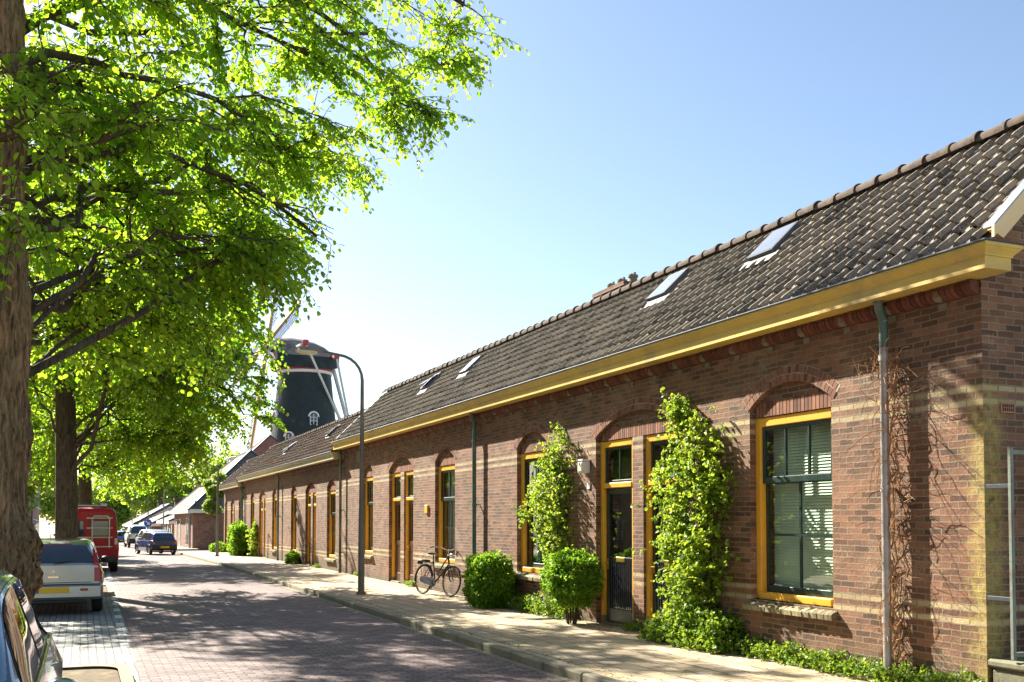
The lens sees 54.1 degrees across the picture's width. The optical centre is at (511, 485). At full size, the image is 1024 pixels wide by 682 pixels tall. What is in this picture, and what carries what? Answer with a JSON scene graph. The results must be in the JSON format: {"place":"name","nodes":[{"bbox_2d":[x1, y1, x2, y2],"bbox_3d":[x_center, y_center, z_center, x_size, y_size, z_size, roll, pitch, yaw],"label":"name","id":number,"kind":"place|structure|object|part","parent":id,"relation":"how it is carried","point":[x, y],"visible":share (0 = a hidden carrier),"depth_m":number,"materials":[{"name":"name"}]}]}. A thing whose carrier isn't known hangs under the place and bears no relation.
{"place":"outdoors","nodes":[
{"label":"outdoors","id":0,"kind":"place"},
{"bbox_2d":[31,566,140,681],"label":"parking lane","id":1,"kind":"structure","parent":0,"point":[84,634],"depth_m":16.26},
{"bbox_2d":[0,570,75,681],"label":"parked car","id":2,"kind":"object","parent":1,"relation":"on","point":[29,651],"visible":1,"depth_m":5.72,"materials":[{"name":"grey paint"}]},
{"bbox_3d":[-2.685,0.833,5.477,0.166,0.517,1.130,1,-2,-23],"label":"side window","id":3,"kind":"part","parent":2,"relation":"part of","materials":[{"name":"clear glass"}]},
{"bbox_3d":[-3.062,0.836,6.371,0.157,0.463,0.610,1,-2,-23],"label":"side window","id":4,"kind":"part","parent":2,"relation":"part of","materials":[{"name":"grey glass"}]},
{"bbox_3d":[-3.379,0.864,7.078,0.182,0.458,0.860,1,-2,-23],"label":"side window","id":5,"kind":"part","parent":2,"relation":"part of","materials":[{"name":"black glass"}]},
{"bbox_2d":[31,535,109,610],"bbox_3d":[-9.478,1.762,20.903,2.097,1.533,4.418,1,-2,-23],"label":"parked car","id":6,"kind":"object","parent":1,"relation":"on","point":[72,570],"visible":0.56,"depth_m":19.13,"materials":[{"name":"silver metal"}]},
{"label":"rear window","id":7,"kind":"part","parent":6,"relation":"part of","materials":[{"name":"black glass"}]},
{"bbox_2d":[53,503,121,570],"bbox_3d":[-15.426,1.874,36.508,2.377,2.398,5.255,1,-2,-23],"label":"panel van","id":8,"kind":"object","parent":1,"relation":"on","point":[97,524],"visible":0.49,"depth_m":34.40,"materials":[{"name":"red paint"}]},
{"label":"rear window","id":9,"kind":"part","parent":8,"relation":"part of","materials":[{"name":"grey glass"}]},
{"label":"rear window","id":10,"kind":"part","parent":8,"relation":"part of","materials":[{"name":"grey glass"}]},
{"bbox_2d":[62,664,133,681],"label":"tree pit","id":11,"kind":"object","parent":1,"relation":"on","point":[96,673],"visible":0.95,"depth_m":11.35,"materials":[{"name":"concrete"}]},
{"bbox_2d":[103,584,113,596],"bbox_3d":[-11.181,2.641,24.779,2.441,0.150,3.300,1,-2,-23],"label":"tree pit","id":12,"kind":"object","parent":1,"relation":"on","point":[109,592],"visible":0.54,"depth_m":24.36,"materials":[{"name":"stone"}]},
{"bbox_2d":[105,563,138,679],"bbox_3d":[-12.696,2.986,31.639,0.127,0.173,47.125,1,-2,-22],"label":"parking line","id":13,"kind":"object","parent":1,"relation":"on","point":[128,658],"visible":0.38,"depth_m":15.79,"materials":[{"name":"white paint"}]},
{"bbox_2d":[28,257,244,509],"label":"lime tree","id":14,"kind":"object","parent":1,"relation":"on","point":[85,489],"visible":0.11,"depth_m":41.66,"materials":[{"name":"green plant"}]},
{"bbox_2d":[25,12,288,537],"bbox_3d":[-10.472,-4.321,25.036,9.955,13.984,11.719,1,-2,-23],"label":"lime tree","id":15,"kind":"object","parent":1,"relation":"on","point":[139,445],"visible":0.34,"depth_m":24.96,"materials":[{"name":"green plant"}]},
{"bbox_2d":[0,0,529,603],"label":"lime tree","id":16,"kind":"object","parent":1,"relation":"on","point":[224,268],"visible":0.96,"depth_m":11.25,"materials":[{"name":"green plant"}]},
{"bbox_2d":[177,546,195,548],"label":"side street pavement","id":17,"kind":"structure","parent":0,"point":[178,547],"depth_m":68.70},
{"bbox_2d":[132,491,148,518],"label":"street lamp","id":18,"kind":"object","parent":17,"relation":"on","point":[148,504],"visible":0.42,"depth_m":97.87,"materials":[{"name":"grey metal"}]},
{"bbox_2d":[163,489,164,529],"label":"utility pole","id":19,"kind":"object","parent":17,"relation":"on","point":[163,509],"visible":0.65,"depth_m":83.28,"materials":[{"name":"grey metal"}]},
{"bbox_2d":[169,550,222,553],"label":"side street","id":20,"kind":"structure","parent":0,"point":[194,551],"depth_m":64.05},
{"bbox_2d":[201,469,226,542],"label":"broadleaf tree","id":21,"kind":"object","parent":20,"relation":"on","point":[209,504],"visible":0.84,"depth_m":66.20,"materials":[{"name":"green plant"}]},
{"bbox_2d":[39,522,591,672],"bbox_3d":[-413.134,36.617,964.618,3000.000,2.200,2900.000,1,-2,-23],"label":"ground","id":22,"kind":"structure","parent":0,"point":[46,530],"depth_m":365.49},
{"bbox_2d":[30,491,40,533],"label":"town house","id":23,"kind":"structure","parent":22,"relation":"on","point":[34,515],"depth_m":99.00,"materials":[{"name":"brick"}]},
{"bbox_2d":[39,474,92,524],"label":"broadleaf tree","id":24,"kind":"object","parent":22,"relation":"on","point":[47,504],"visible":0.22,"depth_m":177.96,"materials":[{"name":"green plant"}]},
{"bbox_2d":[102,476,144,520],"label":"broadleaf tree","id":25,"kind":"object","parent":22,"relation":"on","point":[136,515],"depth_m":199.82,"materials":[{"name":"green plant"}]},
{"bbox_2d":[122,500,173,530],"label":"cottage","id":26,"kind":"structure","parent":22,"relation":"on","point":[152,513],"depth_m":132.84,"materials":[{"name":"grey tile"}]},
{"bbox_2d":[113,461,186,513],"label":"broadleaf tree","id":27,"kind":"object","parent":22,"relation":"on","point":[141,502],"visible":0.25,"depth_m":166.00,"materials":[{"name":"green plant"}]},
{"bbox_2d":[139,498,182,529],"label":"cottage","id":28,"kind":"structure","parent":22,"relation":"on","point":[155,525],"depth_m":110.89,"materials":[{"name":"grey tile"}]},
{"bbox_2d":[156,514,173,535],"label":"cottage","id":29,"kind":"structure","parent":22,"relation":"on","point":[169,523],"depth_m":91.43,"materials":[{"name":"grey tile"}]},
{"bbox_2d":[156,449,240,506],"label":"broadleaf tree","id":30,"kind":"object","parent":22,"relation":"on","point":[210,469],"visible":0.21,"depth_m":164.49,"materials":[{"name":"green plant"}]},
{"bbox_2d":[169,449,257,549],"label":"corner house","id":31,"kind":"structure","parent":22,"relation":"on","point":[194,525],"depth_m":70.04,"materials":[{"name":"brown tile"}]},
{"bbox_2d":[179,519,180,545],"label":"window","id":32,"kind":"structure","parent":31,"relation":"in","point":[179,519],"depth_m":77.83,"materials":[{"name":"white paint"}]},
{"bbox_2d":[187,518,188,545],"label":"window","id":33,"kind":"structure","parent":31,"relation":"in","point":[187,518],"depth_m":71.99,"materials":[{"name":"white paint"}]},
{"bbox_2d":[219,454,296,547],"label":"terraced house","id":34,"kind":"structure","parent":22,"relation":"on","point":[230,487],"depth_m":57.65,"materials":[{"name":"brick"}]},
{"bbox_2d":[226,507,227,547],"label":"window","id":35,"kind":"structure","parent":34,"relation":"in","point":[227,507],"depth_m":60.14,"materials":[{"name":"yellow paint"}]},
{"bbox_2d":[249,434,279,454],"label":"house","id":36,"kind":"structure","parent":22,"relation":"on","point":[263,445],"depth_m":102.72,"materials":[{"name":"red brick"}]},
{"bbox_2d":[227,287,348,462],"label":"windmill","id":37,"kind":"object","parent":22,"relation":"on","point":[304,400],"visible":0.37,"depth_m":112.43,"materials":[{"name":"wood"}]},
{"bbox_2d":[283,431,293,439],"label":"window","id":38,"kind":"structure","parent":37,"relation":"in","point":[288,436],"depth_m":111.33,"materials":[{"name":"white paint"}]},
{"bbox_2d":[308,411,318,424],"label":"window","id":39,"kind":"structure","parent":37,"relation":"in","point":[313,418],"depth_m":112.00,"materials":[{"name":"white paint"}]},
{"bbox_2d":[236,407,412,571],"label":"terraced house","id":40,"kind":"structure","parent":22,"relation":"on","point":[277,480],"depth_m":40.02,"materials":[{"name":"brick"}]},
{"bbox_2d":[250,500,253,547],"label":"window","id":41,"kind":"structure","parent":40,"relation":"in","point":[252,500],"depth_m":51.01,"materials":[{"name":"yellow paint"}]},
{"bbox_2d":[260,499,262,556],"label":"door","id":42,"kind":"structure","parent":40,"relation":"in","point":[261,499],"depth_m":48.51,"materials":[{"name":"brown paint"}]},
{"bbox_2d":[263,499,265,557],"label":"door","id":43,"kind":"structure","parent":40,"relation":"in","point":[265,499],"depth_m":47.51,"materials":[{"name":"yellow paint"}]},
{"bbox_2d":[270,497,276,552],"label":"window","id":44,"kind":"structure","parent":40,"relation":"in","point":[275,499],"depth_m":45.17,"materials":[{"name":"yellow paint"}]},
{"bbox_2d":[293,495,296,551],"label":"window","id":45,"kind":"structure","parent":40,"relation":"in","point":[294,496],"depth_m":41.09,"materials":[{"name":"yellow paint"}]},
{"bbox_2d":[306,493,310,565],"bbox_3d":[-7.635,1.700,38.199,0.260,2.788,0.794,1,-2,-23],"label":"door","id":46,"kind":"structure","parent":40,"relation":"in","point":[309,495],"depth_m":38.43,"materials":[{"name":"brown paint"}]},
{"bbox_2d":[313,493,315,566],"bbox_3d":[-7.198,1.665,37.179,0.260,2.788,0.794,1,-2,-23],"label":"door","id":47,"kind":"structure","parent":40,"relation":"in","point":[314,550],"depth_m":37.43,"materials":[{"name":"brown paint"}]},
{"bbox_2d":[323,490,335,561],"bbox_3d":[-6.180,1.398,34.543,0.299,2.439,1.465,1,-2,-23],"label":"window","id":48,"kind":"structure","parent":40,"relation":"in","point":[332,493],"depth_m":35.04,"materials":[{"name":"yellow paint"}]},
{"bbox_2d":[177,552,622,681],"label":"kerb","id":49,"kind":"structure","parent":22,"relation":"on","point":[567,671],"depth_m":14.99,"materials":[{"name":"concrete"}]},
{"bbox_2d":[331,113,1023,681],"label":"terraced house","id":50,"kind":"structure","parent":22,"relation":"on","point":[759,339],"depth_m":12.43,"materials":[{"name":"brick"}]},
{"bbox_2d":[365,477,372,558],"bbox_3d":[-4.287,0.964,30.130,0.300,2.439,1.337,1,-2,-23],"label":"window","id":51,"kind":"structure","parent":50,"relation":"in","point":[368,550],"depth_m":30.60,"materials":[{"name":"yellow paint"}]},
{"bbox_2d":[391,473,411,582],"bbox_3d":[-3.051,1.192,27.647,0.375,3.068,0.964,1,-2,-23],"label":"door","id":52,"kind":"structure","parent":50,"relation":"in","point":[396,501],"depth_m":27.88,"materials":[{"name":"brown paint"}]},
{"bbox_2d":[405,471,412,585],"bbox_3d":[-2.600,1.150,26.448,0.260,3.068,0.964,1,-2,-23],"label":"door","id":53,"kind":"structure","parent":50,"relation":"in","point":[408,543],"depth_m":26.74,"materials":[{"name":"brown paint"}]},
{"bbox_2d":[431,464,455,569],"bbox_3d":[-1.477,0.742,23.775,0.464,2.439,1.593,1,-2,-23],"label":"window","id":54,"kind":"structure","parent":50,"relation":"in","point":[450,469],"depth_m":24.21,"materials":[{"name":"yellow paint"}]},
{"bbox_2d":[514,451,547,581],"bbox_3d":[0.498,0.581,19.162,0.464,2.439,1.593,1,-2,-23],"label":"window","id":55,"kind":"structure","parent":50,"relation":"in","point":[537,564],"depth_m":19.68,"materials":[{"name":"yellow paint"}]},
{"bbox_2d":[601,437,632,629],"bbox_3d":[1.820,0.794,16.272,0.375,3.068,1.144,1,-2,-23],"label":"door","id":56,"kind":"structure","parent":50,"relation":"in","point":[611,616],"depth_m":16.55,"materials":[{"name":"green paint"}]},
{"bbox_2d":[646,432,681,629],"bbox_3d":[2.394,0.748,14.931,0.375,3.068,1.144,1,-2,-23],"label":"door","id":57,"kind":"structure","parent":50,"relation":"in","point":[652,600],"depth_m":15.30,"materials":[{"name":"green paint"}]},
{"bbox_2d":[742,408,837,620],"bbox_3d":[3.446,0.337,12.191,0.394,2.439,1.657,1,-2,-23],"label":"window","id":58,"kind":"structure","parent":50,"relation":"in","point":[793,532],"depth_m":12.36,"materials":[{"name":"yellow paint"}]},
{"bbox_2d":[838,325,935,680],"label":"dead vine","id":59,"kind":"object","parent":50,"relation":"attached to","point":[894,521],"visible":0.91,"depth_m":10.46,"materials":[{"name":"brown plant"}]},
{"bbox_2d":[988,657,1023,681],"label":"wall","id":60,"kind":"structure","parent":22,"relation":"on","point":[1007,669],"depth_m":9.28,"materials":[{"name":"stone"}]},
{"bbox_2d":[985,446,1023,660],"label":"metal gate","id":61,"kind":"structure","parent":60,"relation":"on","point":[1011,599],"depth_m":9.21,"materials":[{"name":"metal"}]},
{"bbox_2d":[111,543,572,681],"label":"road","id":62,"kind":"structure","parent":0,"point":[234,657],"depth_m":15.31,"materials":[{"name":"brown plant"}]},
{"bbox_2d":[78,477,138,530],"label":"broadleaf tree","id":63,"kind":"object","parent":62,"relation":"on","point":[123,513],"visible":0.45,"depth_m":178.66,"materials":[{"name":"green plant"}]},
{"bbox_2d":[118,531,130,544],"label":"parked car","id":64,"kind":"object","parent":62,"relation":"on","point":[121,538],"visible":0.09,"depth_m":96.93,"materials":[{"name":"blue paint"}]},
{"bbox_2d":[123,525,148,547],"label":"parked car","id":65,"kind":"object","parent":62,"relation":"on","point":[132,531],"visible":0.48,"depth_m":78.88,"materials":[{"name":"silver paint"}]},
{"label":"rear window","id":66,"kind":"part","parent":65,"relation":"part of","materials":[{"name":"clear glass"}]},
{"bbox_2d":[135,529,155,542],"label":"parked car","id":67,"kind":"object","parent":62,"relation":"on","point":[141,532],"visible":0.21,"depth_m":71.64,"materials":[{"name":"white paint"}]},
{"bbox_2d":[144,519,151,528],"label":"road sign","id":68,"kind":"object","parent":62,"relation":"on","point":[147,523],"visible":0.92,"depth_m":78.98,"materials":[{"name":"blue metal"}]},
{"bbox_2d":[139,530,168,536],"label":"parked car","id":69,"kind":"object","parent":62,"relation":"on","point":[154,530],"visible":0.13,"depth_m":64.19,"materials":[{"name":"grey paint"}]},
{"bbox_2d":[134,531,176,554],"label":"parked car","id":70,"kind":"object","parent":62,"relation":"on","point":[160,542],"visible":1,"depth_m":56.29,"materials":[{"name":"blue paint"}]},
{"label":"side window","id":71,"kind":"part","parent":70,"relation":"part of","materials":[{"name":"grey glass"}]},
{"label":"rear window","id":72,"kind":"part","parent":70,"relation":"part of","materials":[{"name":"black glass"}]},
{"bbox_2d":[118,558,203,563],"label":"speed table marking","id":73,"kind":"object","parent":62,"relation":"on","point":[157,562],"visible":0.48,"depth_m":43.88,"materials":[{"name":"white paint"}]},
{"bbox_2d":[177,554,576,681],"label":"gutter course","id":74,"kind":"object","parent":62,"relation":"on","point":[500,657],"visible":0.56,"depth_m":15.25,"materials":[{"name":"stone"}]},
{"bbox_2d":[24,0,1023,521],"label":"sky","id":75,"kind":"structure","parent":0,"point":[642,137],"materials":[{"name":"blue"}]},
{"bbox_2d":[182,552,872,681],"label":"pavement","id":76,"kind":"structure","parent":0,"point":[588,645],"depth_m":14.58,"materials":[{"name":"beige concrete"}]},
{"bbox_2d":[212,453,218,555],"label":"street lamp","id":77,"kind":"object","parent":76,"relation":"on","point":[217,528],"visible":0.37,"depth_m":49.61,"materials":[{"name":"metal"}]},
{"bbox_2d":[208,541,227,551],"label":"bush","id":78,"kind":"object","parent":76,"relation":"on","point":[222,546],"visible":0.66,"depth_m":58.08,"materials":[{"name":"green plant"}]},
{"bbox_2d":[226,520,249,555],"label":"tall bush","id":79,"kind":"object","parent":76,"relation":"on","point":[237,533],"visible":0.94,"depth_m":50.41,"materials":[{"name":"green plant"}]},
{"bbox_2d":[245,519,257,555],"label":"climbing plant","id":80,"kind":"object","parent":76,"relation":"on","point":[253,539],"visible":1,"depth_m":48.94,"materials":[{"name":"green plant"}]},
{"bbox_2d":[284,550,299,563],"bbox_3d":[-8.593,2.871,39.419,0.695,0.693,0.907,1,-2,-23],"label":"bush","id":81,"kind":"object","parent":76,"relation":"on","point":[292,556],"visible":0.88,"depth_m":39.20,"materials":[{"name":"green plant"}]},
{"bbox_2d":[295,346,365,594],"bbox_3d":[-4.144,-0.270,22.931,1.667,5.740,0.220,1,-2,-23],"label":"street lamp","id":82,"kind":"object","parent":76,"relation":"on","point":[307,350],"visible":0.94,"depth_m":23.13,"materials":[{"name":"grey metal"}]},
{"bbox_2d":[402,580,414,586],"bbox_3d":[-2.641,2.529,25.849,0.238,0.227,0.537,1,-2,-23],"label":"weed tuft","id":83,"kind":"object","parent":76,"relation":"on","point":[409,582],"visible":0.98,"depth_m":25.82,"materials":[{"name":"green plant"}]},
{"bbox_2d":[414,546,460,596],"bbox_3d":[-1.677,1.950,22.808,0.634,1.102,1.807,11,-8,-38],"label":"bicycle","id":84,"kind":"object","parent":76,"relation":"on","point":[431,581],"visible":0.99,"depth_m":22.81,"materials":[{"name":"black metal"}]},
{"bbox_2d":[459,549,517,608],"bbox_3d":[-0.426,1.857,19.698,1.056,1.214,1.438,1,-2,-23],"label":"round bush","id":85,"kind":"object","parent":76,"relation":"on","point":[490,579],"visible":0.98,"depth_m":19.34,"materials":[{"name":"green plant"}]},
{"bbox_2d":[498,593,578,619],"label":"wall weeds","id":86,"kind":"object","parent":76,"relation":"on","point":[544,607],"depth_m":18.26,"materials":[{"name":"green plant"}]},
{"bbox_2d":[511,422,575,617],"bbox_3d":[0.583,0.586,17.976,0.785,3.491,1.944,1,-2,-23],"label":"climbing plant","id":87,"kind":"object","parent":76,"relation":"on","point":[552,466],"visible":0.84,"depth_m":17.81,"materials":[{"name":"green plant"}]},
{"bbox_2d":[539,547,606,624],"bbox_3d":[0.983,1.645,16.492,0.982,1.266,1.358,1,-2,-23],"label":"round bush","id":88,"kind":"object","parent":76,"relation":"on","point":[565,585],"visible":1,"depth_m":16.21,"materials":[{"name":"green plant"}]},
{"bbox_2d":[621,619,644,630],"bbox_3d":[1.837,2.165,15.378,0.264,0.215,0.593,1,-2,-23],"label":"weed tuft","id":89,"kind":"object","parent":76,"relation":"on","point":[631,626],"visible":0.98,"depth_m":15.38,"materials":[{"name":"green plant"}]},
{"bbox_2d":[630,387,740,652],"bbox_3d":[2.270,0.404,13.763,0.971,3.664,2.158,1,-2,-23],"label":"climbing plant","id":90,"kind":"object","parent":76,"relation":"on","point":[694,561],"visible":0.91,"depth_m":13.57,"materials":[{"name":"green plant"}]},
{"bbox_2d":[636,579,747,653],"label":"wall weeds","id":91,"kind":"object","parent":76,"relation":"on","point":[713,628],"depth_m":13.24,"materials":[{"name":"green plant"}]},
{"bbox_2d":[723,633,985,681],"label":"wall weeds","id":92,"kind":"object","parent":76,"relation":"on","point":[747,648],"depth_m":11.08,"materials":[{"name":"green plant"}]},
{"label":"left pavement","id":93,"kind":"structure","parent":0,"visible":0},
{"bbox_2d":[26,468,43,513],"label":"broadleaf tree","id":94,"kind":"object","parent":93,"relation":"on","point":[31,493],"visible":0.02,"depth_m":59.32,"materials":[{"name":"green plant"}]},
{"bbox_2d":[27,386,54,497],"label":"broadleaf tree","id":95,"kind":"object","parent":93,"relation":"on","point":[39,482],"visible":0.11,"depth_m":52.10,"materials":[{"name":"green plant"}]}
]}

